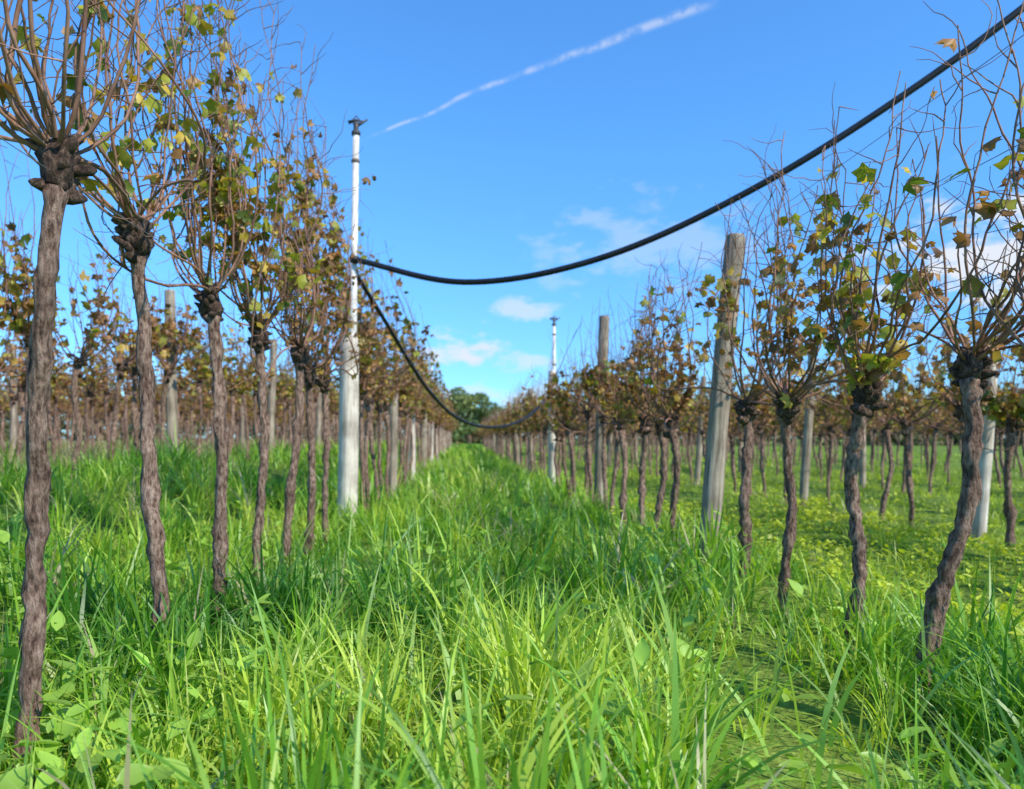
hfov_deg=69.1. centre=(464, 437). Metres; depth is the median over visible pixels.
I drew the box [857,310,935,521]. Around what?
grapevine
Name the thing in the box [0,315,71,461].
grapevine
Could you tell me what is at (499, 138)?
sky
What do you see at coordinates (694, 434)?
grapevine
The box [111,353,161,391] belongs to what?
grapevine
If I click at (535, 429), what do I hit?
grapevine
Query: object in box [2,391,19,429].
grapevine
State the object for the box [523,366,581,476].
grapevine
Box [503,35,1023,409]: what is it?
trellis wire
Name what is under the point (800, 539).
weeds
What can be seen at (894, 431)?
grapevine
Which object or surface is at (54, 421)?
grapevine
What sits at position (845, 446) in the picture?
grapevine
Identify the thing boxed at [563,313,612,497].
grapevine
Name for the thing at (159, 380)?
grapevine
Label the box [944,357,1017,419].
grapevine
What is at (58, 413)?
grapevine
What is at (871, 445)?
grapevine
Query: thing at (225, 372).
grapevine
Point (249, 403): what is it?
grapevine
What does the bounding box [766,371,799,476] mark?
grapevine
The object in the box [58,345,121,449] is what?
grapevine
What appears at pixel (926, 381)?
grapevine
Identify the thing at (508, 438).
wooden trellis post
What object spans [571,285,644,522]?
grapevine
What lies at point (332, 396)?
grapevine
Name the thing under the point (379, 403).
grapevine
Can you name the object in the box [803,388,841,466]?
grapevine
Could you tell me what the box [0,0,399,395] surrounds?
trellis wire
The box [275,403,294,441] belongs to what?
grapevine
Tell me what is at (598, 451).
wooden trellis post
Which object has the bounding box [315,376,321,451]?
wooden trellis post
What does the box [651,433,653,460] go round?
grapevine
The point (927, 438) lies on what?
grapevine
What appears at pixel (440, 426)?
grapevine
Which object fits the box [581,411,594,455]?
grapevine
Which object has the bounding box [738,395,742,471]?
wooden trellis post
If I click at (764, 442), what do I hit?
grapevine
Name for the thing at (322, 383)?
grapevine
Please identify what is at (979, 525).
wooden trellis post
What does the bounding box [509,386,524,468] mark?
grapevine
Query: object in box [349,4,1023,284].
irrigation hose
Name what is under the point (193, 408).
grapevine
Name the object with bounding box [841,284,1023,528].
grapevine
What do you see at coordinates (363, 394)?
grapevine
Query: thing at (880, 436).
grapevine
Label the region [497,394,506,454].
grapevine
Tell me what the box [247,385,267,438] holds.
grapevine
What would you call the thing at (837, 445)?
grapevine
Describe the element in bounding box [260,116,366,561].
grapevine
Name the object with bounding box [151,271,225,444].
grapevine
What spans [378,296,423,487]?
grapevine
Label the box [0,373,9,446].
grapevine
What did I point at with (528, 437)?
wooden trellis post
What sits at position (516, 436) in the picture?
wooden trellis post
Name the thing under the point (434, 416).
grapevine
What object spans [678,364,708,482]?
grapevine
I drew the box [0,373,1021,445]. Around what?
distant hedgerow
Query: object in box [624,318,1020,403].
trellis wire
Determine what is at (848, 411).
grapevine
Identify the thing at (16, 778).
broadleaf weeds
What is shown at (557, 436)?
grapevine
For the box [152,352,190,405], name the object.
grapevine
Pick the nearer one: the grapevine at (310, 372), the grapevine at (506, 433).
the grapevine at (310, 372)
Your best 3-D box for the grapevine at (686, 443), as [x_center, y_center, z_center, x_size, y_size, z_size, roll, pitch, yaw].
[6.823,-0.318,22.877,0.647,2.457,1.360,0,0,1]
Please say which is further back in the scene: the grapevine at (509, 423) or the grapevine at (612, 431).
the grapevine at (509, 423)
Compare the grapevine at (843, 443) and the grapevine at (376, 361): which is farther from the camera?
the grapevine at (843, 443)
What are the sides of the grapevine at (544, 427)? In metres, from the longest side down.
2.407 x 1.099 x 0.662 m
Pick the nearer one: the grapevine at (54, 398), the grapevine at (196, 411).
the grapevine at (54, 398)
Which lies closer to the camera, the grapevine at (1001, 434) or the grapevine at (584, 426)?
the grapevine at (1001, 434)
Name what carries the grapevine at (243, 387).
on the ground at (806, 710)
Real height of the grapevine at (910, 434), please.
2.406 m
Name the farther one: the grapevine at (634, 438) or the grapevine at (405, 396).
the grapevine at (634, 438)
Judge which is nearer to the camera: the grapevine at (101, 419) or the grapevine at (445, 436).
the grapevine at (101, 419)
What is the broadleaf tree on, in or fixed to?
on the ground at (806, 710)
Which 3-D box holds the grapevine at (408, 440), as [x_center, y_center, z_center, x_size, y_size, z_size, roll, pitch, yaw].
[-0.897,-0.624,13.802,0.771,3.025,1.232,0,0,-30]
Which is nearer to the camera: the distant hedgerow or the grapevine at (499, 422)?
the grapevine at (499, 422)
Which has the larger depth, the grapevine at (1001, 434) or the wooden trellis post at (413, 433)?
the wooden trellis post at (413, 433)
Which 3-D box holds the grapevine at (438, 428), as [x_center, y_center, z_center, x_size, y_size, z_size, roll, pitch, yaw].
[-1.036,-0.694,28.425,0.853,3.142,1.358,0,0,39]
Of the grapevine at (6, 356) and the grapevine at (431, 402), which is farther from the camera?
the grapevine at (431, 402)
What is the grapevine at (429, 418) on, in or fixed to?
on the ground at (806, 710)
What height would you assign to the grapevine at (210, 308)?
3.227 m
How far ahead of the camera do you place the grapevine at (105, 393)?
11.16 m
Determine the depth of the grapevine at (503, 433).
28.29 m
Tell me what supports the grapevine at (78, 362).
on the ground at (806, 710)
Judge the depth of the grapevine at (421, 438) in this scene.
18.15 m
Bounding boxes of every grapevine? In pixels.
[0,0,219,786]
[0,0,247,658]
[0,144,65,415]
[0,207,28,334]
[0,296,75,391]
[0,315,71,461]
[0,330,99,462]
[0,342,25,444]
[0,350,9,448]
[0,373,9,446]
[1,212,119,478]
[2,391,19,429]
[6,343,68,406]
[18,404,25,444]
[20,0,278,628]
[25,372,82,441]
[25,391,66,443]
[47,396,62,443]
[50,346,108,448]
[51,371,59,414]
[53,313,127,453]
[53,371,89,449]
[55,336,109,449]
[57,312,162,454]
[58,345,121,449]
[58,390,103,445]
[60,389,72,420]
[61,403,96,441]
[62,262,160,454]
[62,397,95,445]
[67,386,103,430]
[79,371,138,432]
[93,314,134,453]
[94,267,181,467]
[94,395,120,443]
[94,409,99,440]
[108,383,139,441]
[109,359,194,431]
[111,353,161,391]
[118,404,130,435]
[119,389,156,430]
[120,393,139,430]
[128,392,160,424]
[129,373,181,437]
[136,243,203,469]
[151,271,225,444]
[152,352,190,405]
[156,391,198,445]
[156,404,160,443]
[159,378,228,438]
[168,281,233,430]
[173,0,376,581]
[177,324,280,462]
[177,355,227,447]
[178,289,232,461]
[179,391,213,448]
[180,386,195,439]
[180,414,203,442]
[181,392,190,446]
[183,387,227,444]
[185,301,274,459]
[190,404,199,442]
[193,355,232,445]
[203,0,349,573]
[224,364,256,446]
[226,382,238,439]
[227,386,258,445]
[228,393,253,443]
[228,402,257,440]
[232,371,253,436]
[241,312,270,445]
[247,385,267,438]
[251,410,287,424]
[255,346,294,447]
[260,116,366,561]
[265,175,388,550]
[275,330,294,449]
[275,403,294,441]
[276,403,287,434]
[277,349,305,452]
[277,389,315,444]
[278,352,318,443]
[286,357,331,448]
[287,362,336,443]
[305,350,319,434]
[313,218,425,509]
[317,190,433,386]
[328,367,338,448]
[328,375,338,443]
[328,381,338,437]
[330,365,338,435]
[330,414,335,442]
[332,235,415,510]
[336,283,412,498]
[343,252,425,502]
[360,258,421,494]
[373,412,384,444]
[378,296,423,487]
[382,299,449,433]
[388,305,440,485]
[392,311,431,465]
[397,326,438,475]
[403,341,436,477]
[409,348,450,473]
[415,347,429,415]
[416,356,439,468]
[417,338,452,468]
[420,344,451,465]
[420,372,437,428]
[423,359,444,461]
[428,371,444,462]
[429,373,448,460]
[433,380,448,462]
[434,385,446,423]
[435,383,450,455]
[437,389,449,458]
[439,388,457,431]
[439,389,451,452]
[444,416,452,452]
[479,414,494,448]
[481,423,488,448]
[488,391,517,463]
[488,408,503,453]
[489,412,502,447]
[491,407,504,458]
[492,402,509,461]
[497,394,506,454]
[498,395,520,463]
[498,413,511,458]
[499,400,504,453]
[504,396,514,459]
[505,388,535,456]
[508,385,521,441]
[508,389,521,461]
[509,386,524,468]
[511,384,541,471]
[513,384,535,468]
[514,341,595,498]
[517,380,543,471]
[518,372,545,471]
[522,366,546,475]
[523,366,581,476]
[523,372,547,473]
[526,363,556,482]
[531,304,669,527]
[536,353,580,495]
[539,357,579,485]
[544,331,591,499]
[549,310,615,502]
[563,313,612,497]
[570,315,630,511]
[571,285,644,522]
[573,278,673,532]
[576,413,584,460]
[578,419,580,459]
[578,427,585,456]
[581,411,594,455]
[586,415,614,464]
[606,416,611,466]
[607,413,620,469]
[609,420,633,469]
[612,252,703,538]
[613,242,722,551]
[625,422,655,471]
[643,162,850,588]
[648,422,653,474]
[651,377,692,479]
[651,425,655,451]
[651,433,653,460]
[656,402,664,476]
[662,354,698,453]
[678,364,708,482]
[679,431,684,464]
[681,369,710,458]
[681,391,694,465]
[687,127,927,615]
[687,402,698,463]
[692,422,697,457]
[697,358,800,493]
[700,363,750,456]
[728,380,767,474]
[728,404,734,462]
[729,388,743,459]
[730,358,774,495]
[731,346,828,497]
[739,382,775,474]
[754,0,1023,652]
[755,429,758,464]
[756,362,806,502]
[756,418,777,464]
[765,406,779,465]
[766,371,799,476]
[767,428,771,457]
[774,383,850,444]
[782,364,815,459]
[790,341,853,508]
[793,395,802,467]
[794,413,817,433]
[796,383,883,486]
[797,385,843,482]
[797,411,803,460]
[800,398,822,469]
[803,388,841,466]
[810,1,1023,694]
[813,290,890,420]
[826,409,841,464]
[830,385,897,473]
[830,410,873,472]
[832,391,852,435]
[833,399,850,459]
[836,435,841,458]
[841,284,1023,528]
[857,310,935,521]
[867,356,914,489]
[869,422,874,462]
[870,352,959,496]
[874,428,881,461]
[876,385,910,471]
[886,356,937,493]
[888,387,919,466]
[891,429,898,461]
[892,387,929,467]
[894,370,929,458]
[898,409,926,463]
[906,399,957,469]
[907,248,1022,513]
[907,379,948,477]
[910,0,1023,356]
[922,410,943,464]
[927,409,955,471]
[928,311,1023,449]
[928,387,959,483]
[936,300,1023,550]
[942,382,1001,424]
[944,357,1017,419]
[950,412,961,454]
[993,362,1009,487]
[995,332,1023,506]
[997,372,1023,477]
[999,367,1023,455]
[1013,437,1015,468]
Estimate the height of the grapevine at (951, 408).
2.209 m
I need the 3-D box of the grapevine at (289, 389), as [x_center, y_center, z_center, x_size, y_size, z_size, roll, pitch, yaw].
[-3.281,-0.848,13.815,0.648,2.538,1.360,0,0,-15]
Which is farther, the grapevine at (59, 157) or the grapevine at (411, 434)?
the grapevine at (411, 434)
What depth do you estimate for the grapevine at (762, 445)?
10.37 m
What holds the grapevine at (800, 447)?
on the ground at (806, 710)
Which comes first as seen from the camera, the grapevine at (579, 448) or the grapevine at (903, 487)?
the grapevine at (903, 487)
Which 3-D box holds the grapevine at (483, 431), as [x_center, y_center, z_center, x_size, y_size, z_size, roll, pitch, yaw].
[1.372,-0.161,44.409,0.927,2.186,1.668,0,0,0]
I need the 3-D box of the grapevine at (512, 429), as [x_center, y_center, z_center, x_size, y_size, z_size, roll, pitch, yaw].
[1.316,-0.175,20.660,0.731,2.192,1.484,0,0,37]
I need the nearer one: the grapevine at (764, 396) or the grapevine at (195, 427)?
the grapevine at (764, 396)
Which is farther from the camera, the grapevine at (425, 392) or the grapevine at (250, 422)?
the grapevine at (250, 422)
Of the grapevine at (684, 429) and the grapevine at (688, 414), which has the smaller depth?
the grapevine at (688, 414)
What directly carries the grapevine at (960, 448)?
on the ground at (806, 710)
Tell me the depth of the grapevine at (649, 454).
16.79 m
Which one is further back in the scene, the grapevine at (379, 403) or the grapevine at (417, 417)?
the grapevine at (417, 417)
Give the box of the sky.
[0,0,1023,437]
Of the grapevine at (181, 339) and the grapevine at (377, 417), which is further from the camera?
the grapevine at (377, 417)
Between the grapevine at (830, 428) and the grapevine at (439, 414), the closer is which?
the grapevine at (830, 428)
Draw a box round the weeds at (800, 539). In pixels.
[539,470,1023,662]
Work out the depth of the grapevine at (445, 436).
37.84 m
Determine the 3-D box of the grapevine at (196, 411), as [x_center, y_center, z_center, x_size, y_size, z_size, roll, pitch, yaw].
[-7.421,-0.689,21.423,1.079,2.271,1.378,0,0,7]
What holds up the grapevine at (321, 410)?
on the ground at (806, 710)
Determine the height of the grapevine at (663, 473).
2.347 m
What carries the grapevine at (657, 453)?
on the ground at (806, 710)
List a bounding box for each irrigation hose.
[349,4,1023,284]
[357,272,546,428]
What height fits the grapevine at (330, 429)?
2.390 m
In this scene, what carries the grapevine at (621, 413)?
on the ground at (806, 710)
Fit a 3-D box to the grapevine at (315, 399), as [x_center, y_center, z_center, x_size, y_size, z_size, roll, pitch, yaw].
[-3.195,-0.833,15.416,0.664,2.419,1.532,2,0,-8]
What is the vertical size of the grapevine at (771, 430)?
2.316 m
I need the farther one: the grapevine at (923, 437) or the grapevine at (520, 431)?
the grapevine at (923, 437)
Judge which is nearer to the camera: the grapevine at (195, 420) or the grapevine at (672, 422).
the grapevine at (672, 422)
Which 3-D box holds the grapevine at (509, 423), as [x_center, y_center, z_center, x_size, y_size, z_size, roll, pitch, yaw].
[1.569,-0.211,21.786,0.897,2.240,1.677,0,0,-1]
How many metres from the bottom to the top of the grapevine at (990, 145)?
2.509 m
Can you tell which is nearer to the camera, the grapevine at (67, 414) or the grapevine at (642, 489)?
the grapevine at (642, 489)
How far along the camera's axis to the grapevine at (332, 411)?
18.24 m
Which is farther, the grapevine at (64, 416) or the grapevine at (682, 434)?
the grapevine at (64, 416)
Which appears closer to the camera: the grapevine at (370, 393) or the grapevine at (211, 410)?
the grapevine at (370, 393)
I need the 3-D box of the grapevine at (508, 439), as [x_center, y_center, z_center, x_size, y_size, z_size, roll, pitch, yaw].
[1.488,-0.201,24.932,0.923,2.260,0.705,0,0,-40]
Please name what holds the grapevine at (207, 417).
on the ground at (806, 710)
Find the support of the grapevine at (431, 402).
on the ground at (806, 710)
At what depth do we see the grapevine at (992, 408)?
5.67 m
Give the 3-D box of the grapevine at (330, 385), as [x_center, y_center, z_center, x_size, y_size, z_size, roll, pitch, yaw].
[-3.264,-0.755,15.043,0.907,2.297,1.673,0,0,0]
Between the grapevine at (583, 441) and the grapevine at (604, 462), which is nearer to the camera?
the grapevine at (604, 462)
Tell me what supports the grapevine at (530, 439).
on the ground at (806, 710)
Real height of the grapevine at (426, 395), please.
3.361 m
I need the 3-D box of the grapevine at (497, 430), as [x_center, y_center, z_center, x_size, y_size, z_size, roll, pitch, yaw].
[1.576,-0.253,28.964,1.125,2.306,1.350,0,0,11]
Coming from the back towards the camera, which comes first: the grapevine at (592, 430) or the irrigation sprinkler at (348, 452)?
the grapevine at (592, 430)
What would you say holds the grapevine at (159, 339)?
on the ground at (806, 710)
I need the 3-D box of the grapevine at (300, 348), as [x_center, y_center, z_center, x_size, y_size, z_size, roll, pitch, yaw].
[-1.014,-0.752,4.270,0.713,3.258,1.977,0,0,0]
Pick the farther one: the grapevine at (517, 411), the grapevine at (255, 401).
the grapevine at (517, 411)
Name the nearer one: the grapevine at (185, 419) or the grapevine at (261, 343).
the grapevine at (261, 343)
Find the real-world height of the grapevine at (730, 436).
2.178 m
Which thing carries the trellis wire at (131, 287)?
attached to the wooden trellis post
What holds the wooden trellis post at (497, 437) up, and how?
on the ground at (806, 710)
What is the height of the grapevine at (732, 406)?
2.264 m
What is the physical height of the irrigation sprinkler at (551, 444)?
3.206 m
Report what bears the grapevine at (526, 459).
on the ground at (806, 710)
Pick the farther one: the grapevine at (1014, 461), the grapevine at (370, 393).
the grapevine at (1014, 461)
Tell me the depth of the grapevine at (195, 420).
26.71 m
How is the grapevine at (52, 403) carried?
on the ground at (806, 710)
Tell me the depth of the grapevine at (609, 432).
21.37 m
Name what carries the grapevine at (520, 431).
on the ground at (806, 710)
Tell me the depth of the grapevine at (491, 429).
34.63 m
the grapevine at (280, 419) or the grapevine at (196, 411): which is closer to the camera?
the grapevine at (196, 411)
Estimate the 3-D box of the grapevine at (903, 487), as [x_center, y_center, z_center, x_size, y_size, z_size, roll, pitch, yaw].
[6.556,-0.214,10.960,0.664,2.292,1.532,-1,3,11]
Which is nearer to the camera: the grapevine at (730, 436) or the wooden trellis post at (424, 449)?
the grapevine at (730, 436)
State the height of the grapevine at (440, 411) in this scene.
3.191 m
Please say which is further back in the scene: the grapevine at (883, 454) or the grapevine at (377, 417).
the grapevine at (377, 417)
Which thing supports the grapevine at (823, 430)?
on the ground at (806, 710)
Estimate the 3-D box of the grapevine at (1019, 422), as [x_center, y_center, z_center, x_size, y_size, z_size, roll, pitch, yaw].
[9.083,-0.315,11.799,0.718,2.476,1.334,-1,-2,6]
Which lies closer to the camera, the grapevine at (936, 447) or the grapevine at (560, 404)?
the grapevine at (560, 404)
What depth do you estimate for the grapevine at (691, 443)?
21.86 m
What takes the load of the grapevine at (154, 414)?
on the ground at (806, 710)
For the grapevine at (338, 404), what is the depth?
19.27 m
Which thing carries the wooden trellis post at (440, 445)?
on the ground at (806, 710)
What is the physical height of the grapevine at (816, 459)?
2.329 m
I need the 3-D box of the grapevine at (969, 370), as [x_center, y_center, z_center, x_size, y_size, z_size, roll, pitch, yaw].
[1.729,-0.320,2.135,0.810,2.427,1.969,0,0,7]
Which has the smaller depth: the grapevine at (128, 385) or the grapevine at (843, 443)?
the grapevine at (128, 385)
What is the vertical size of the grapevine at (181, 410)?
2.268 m
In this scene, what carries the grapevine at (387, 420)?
on the ground at (806, 710)
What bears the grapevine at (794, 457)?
on the ground at (806, 710)
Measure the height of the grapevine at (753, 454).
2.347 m
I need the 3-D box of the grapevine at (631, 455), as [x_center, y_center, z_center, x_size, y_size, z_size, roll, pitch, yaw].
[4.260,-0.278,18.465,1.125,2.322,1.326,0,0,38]
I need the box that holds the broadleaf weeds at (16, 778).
[0,482,1023,788]
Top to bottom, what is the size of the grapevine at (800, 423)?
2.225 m
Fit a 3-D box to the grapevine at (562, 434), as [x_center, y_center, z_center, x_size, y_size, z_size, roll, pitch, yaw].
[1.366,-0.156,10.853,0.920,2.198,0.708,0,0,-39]
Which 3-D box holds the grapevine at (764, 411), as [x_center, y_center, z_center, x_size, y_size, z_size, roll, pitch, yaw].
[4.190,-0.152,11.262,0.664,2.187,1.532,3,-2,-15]
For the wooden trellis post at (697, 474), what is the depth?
13.35 m
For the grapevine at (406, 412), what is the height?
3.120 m
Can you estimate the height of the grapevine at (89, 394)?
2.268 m
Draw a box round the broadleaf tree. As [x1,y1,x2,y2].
[448,386,500,443]
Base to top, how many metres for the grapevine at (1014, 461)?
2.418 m
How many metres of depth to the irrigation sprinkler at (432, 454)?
22.84 m
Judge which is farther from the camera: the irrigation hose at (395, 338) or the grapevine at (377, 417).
the grapevine at (377, 417)
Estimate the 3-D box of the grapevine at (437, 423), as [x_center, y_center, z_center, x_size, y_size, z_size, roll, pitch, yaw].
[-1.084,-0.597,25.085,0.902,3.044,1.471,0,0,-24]
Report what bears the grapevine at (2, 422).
on the ground at (806, 710)
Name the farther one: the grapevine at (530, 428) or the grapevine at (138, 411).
the grapevine at (138, 411)
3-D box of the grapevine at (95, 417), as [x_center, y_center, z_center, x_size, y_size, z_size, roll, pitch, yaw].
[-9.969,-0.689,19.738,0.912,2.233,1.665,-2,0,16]
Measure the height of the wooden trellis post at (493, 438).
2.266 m
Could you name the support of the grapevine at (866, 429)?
on the ground at (806, 710)
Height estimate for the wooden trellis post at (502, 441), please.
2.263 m
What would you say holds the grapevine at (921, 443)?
on the ground at (806, 710)
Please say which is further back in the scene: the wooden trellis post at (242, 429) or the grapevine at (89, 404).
the grapevine at (89, 404)
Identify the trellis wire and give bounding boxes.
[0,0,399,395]
[3,229,337,382]
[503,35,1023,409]
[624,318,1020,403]
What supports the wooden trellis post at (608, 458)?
on the ground at (806, 710)
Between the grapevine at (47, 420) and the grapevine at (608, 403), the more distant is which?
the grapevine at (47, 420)
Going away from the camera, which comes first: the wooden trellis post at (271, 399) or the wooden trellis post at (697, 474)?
the wooden trellis post at (271, 399)
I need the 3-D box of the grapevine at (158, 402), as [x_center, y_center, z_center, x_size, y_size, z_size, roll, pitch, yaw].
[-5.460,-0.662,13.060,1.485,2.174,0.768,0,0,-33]
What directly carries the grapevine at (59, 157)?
on the ground at (806, 710)
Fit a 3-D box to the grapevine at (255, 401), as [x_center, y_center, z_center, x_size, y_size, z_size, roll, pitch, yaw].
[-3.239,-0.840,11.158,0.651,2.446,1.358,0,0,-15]
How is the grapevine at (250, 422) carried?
on the ground at (806, 710)
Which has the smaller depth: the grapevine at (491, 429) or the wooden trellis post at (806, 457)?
the wooden trellis post at (806, 457)
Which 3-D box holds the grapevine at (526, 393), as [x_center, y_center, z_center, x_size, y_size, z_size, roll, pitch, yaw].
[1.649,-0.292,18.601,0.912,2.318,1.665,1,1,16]
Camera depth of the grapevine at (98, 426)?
31.31 m
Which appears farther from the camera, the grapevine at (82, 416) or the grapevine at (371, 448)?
the grapevine at (82, 416)
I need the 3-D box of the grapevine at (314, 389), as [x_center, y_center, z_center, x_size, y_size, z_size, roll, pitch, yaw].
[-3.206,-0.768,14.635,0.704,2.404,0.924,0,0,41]
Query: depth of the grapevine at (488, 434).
39.30 m
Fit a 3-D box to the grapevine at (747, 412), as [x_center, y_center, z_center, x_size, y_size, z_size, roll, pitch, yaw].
[1.619,-0.301,3.990,0.700,2.362,1.585,0,0,-18]
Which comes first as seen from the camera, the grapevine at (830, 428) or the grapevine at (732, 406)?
the grapevine at (830, 428)
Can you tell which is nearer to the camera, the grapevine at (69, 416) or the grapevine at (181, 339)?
the grapevine at (181, 339)
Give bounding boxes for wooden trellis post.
[10,344,17,449]
[164,289,178,456]
[239,375,244,449]
[267,339,276,457]
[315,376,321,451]
[388,381,398,497]
[408,414,414,479]
[422,413,426,469]
[439,429,441,452]
[492,415,494,450]
[496,412,498,454]
[501,410,504,457]
[507,402,510,462]
[513,397,519,465]
[527,388,532,473]
[594,315,609,506]
[607,433,612,466]
[694,376,705,484]
[698,233,745,570]
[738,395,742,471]
[798,355,816,506]
[859,427,865,487]
[971,362,997,543]
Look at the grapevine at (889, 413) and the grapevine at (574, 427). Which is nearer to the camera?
the grapevine at (574, 427)
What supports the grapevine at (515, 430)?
on the ground at (806, 710)
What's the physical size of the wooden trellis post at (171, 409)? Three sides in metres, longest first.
2.340 x 0.135 x 0.124 m
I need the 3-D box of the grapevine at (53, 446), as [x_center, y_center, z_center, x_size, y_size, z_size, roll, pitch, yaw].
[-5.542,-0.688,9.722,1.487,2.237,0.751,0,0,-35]
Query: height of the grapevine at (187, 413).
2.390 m
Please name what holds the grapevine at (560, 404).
on the ground at (806, 710)
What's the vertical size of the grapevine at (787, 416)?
2.460 m
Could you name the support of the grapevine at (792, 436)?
on the ground at (806, 710)
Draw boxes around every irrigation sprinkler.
[337,116,367,526]
[429,353,434,461]
[548,316,559,484]
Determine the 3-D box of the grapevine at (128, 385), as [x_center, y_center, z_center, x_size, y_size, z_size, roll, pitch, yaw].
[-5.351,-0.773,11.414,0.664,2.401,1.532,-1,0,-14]
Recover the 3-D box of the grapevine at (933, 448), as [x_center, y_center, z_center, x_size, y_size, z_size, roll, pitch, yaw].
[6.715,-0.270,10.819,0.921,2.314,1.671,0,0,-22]
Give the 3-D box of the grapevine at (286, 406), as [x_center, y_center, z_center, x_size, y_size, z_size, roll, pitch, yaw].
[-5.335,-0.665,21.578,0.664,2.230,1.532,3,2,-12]
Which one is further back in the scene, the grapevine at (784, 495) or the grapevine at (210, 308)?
the grapevine at (784, 495)
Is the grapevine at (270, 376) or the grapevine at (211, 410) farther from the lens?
the grapevine at (211, 410)
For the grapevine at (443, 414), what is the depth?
23.90 m
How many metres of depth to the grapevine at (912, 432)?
19.54 m
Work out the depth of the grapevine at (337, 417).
18.78 m
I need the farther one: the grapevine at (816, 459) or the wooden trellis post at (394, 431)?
the grapevine at (816, 459)
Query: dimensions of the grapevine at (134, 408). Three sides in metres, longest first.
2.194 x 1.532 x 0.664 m
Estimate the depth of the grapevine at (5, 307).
5.19 m
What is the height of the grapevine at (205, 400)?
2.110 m
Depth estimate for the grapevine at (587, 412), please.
8.53 m
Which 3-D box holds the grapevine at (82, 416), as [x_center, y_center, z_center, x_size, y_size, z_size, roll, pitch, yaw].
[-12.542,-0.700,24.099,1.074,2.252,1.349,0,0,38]
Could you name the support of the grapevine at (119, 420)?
on the ground at (806, 710)
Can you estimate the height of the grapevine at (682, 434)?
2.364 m
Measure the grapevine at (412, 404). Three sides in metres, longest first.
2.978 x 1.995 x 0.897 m
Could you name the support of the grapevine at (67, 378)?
on the ground at (806, 710)
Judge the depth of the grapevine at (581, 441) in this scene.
26.55 m
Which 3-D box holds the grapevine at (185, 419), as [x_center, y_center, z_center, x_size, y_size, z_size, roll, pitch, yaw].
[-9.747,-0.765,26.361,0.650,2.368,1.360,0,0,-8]
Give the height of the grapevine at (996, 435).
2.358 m
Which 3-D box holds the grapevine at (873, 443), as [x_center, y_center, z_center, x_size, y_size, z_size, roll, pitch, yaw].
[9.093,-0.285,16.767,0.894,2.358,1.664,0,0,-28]
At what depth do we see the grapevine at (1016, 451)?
15.67 m
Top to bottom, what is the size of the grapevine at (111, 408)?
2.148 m
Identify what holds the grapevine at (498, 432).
on the ground at (806, 710)
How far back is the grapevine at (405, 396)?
11.52 m
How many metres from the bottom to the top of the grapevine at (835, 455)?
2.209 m
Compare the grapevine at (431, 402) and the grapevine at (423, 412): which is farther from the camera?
the grapevine at (431, 402)
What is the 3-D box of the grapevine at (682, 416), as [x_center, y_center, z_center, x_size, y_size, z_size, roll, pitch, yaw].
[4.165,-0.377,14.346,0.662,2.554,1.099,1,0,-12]
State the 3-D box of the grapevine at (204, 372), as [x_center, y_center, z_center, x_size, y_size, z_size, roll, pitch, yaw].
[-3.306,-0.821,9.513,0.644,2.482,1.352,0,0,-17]
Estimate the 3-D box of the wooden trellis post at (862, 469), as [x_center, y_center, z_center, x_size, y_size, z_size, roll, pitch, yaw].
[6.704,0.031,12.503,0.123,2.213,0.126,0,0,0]
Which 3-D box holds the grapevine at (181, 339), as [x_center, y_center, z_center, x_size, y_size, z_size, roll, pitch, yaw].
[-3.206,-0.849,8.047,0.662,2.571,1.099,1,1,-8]
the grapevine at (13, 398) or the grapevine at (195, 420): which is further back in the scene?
the grapevine at (195, 420)
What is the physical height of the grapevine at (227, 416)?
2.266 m
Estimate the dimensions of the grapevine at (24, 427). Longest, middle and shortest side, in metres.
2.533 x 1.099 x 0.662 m
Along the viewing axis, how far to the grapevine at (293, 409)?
22.83 m
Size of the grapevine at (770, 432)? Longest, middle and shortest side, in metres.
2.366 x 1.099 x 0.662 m
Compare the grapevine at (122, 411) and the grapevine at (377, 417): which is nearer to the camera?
the grapevine at (122, 411)
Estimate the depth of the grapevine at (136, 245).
2.59 m
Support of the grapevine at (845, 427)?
on the ground at (806, 710)
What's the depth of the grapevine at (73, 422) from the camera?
14.39 m
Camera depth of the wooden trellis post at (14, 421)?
12.46 m
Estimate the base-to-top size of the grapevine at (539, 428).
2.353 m
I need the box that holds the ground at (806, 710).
[0,438,1023,788]
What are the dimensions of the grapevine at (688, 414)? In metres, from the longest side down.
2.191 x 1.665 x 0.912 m
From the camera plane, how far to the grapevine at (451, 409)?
31.98 m
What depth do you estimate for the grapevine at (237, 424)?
17.82 m
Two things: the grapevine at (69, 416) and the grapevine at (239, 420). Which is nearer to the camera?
the grapevine at (69, 416)
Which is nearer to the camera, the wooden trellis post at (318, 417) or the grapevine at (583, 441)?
the wooden trellis post at (318, 417)
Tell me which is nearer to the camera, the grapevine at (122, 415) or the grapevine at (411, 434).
the grapevine at (411, 434)
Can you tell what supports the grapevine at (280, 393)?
on the ground at (806, 710)
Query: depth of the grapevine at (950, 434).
14.15 m
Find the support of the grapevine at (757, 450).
on the ground at (806, 710)
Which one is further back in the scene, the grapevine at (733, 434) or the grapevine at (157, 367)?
the grapevine at (733, 434)
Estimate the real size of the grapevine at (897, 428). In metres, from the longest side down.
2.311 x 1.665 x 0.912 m
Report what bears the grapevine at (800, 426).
on the ground at (806, 710)
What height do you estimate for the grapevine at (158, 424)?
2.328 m
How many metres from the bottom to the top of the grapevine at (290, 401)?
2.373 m

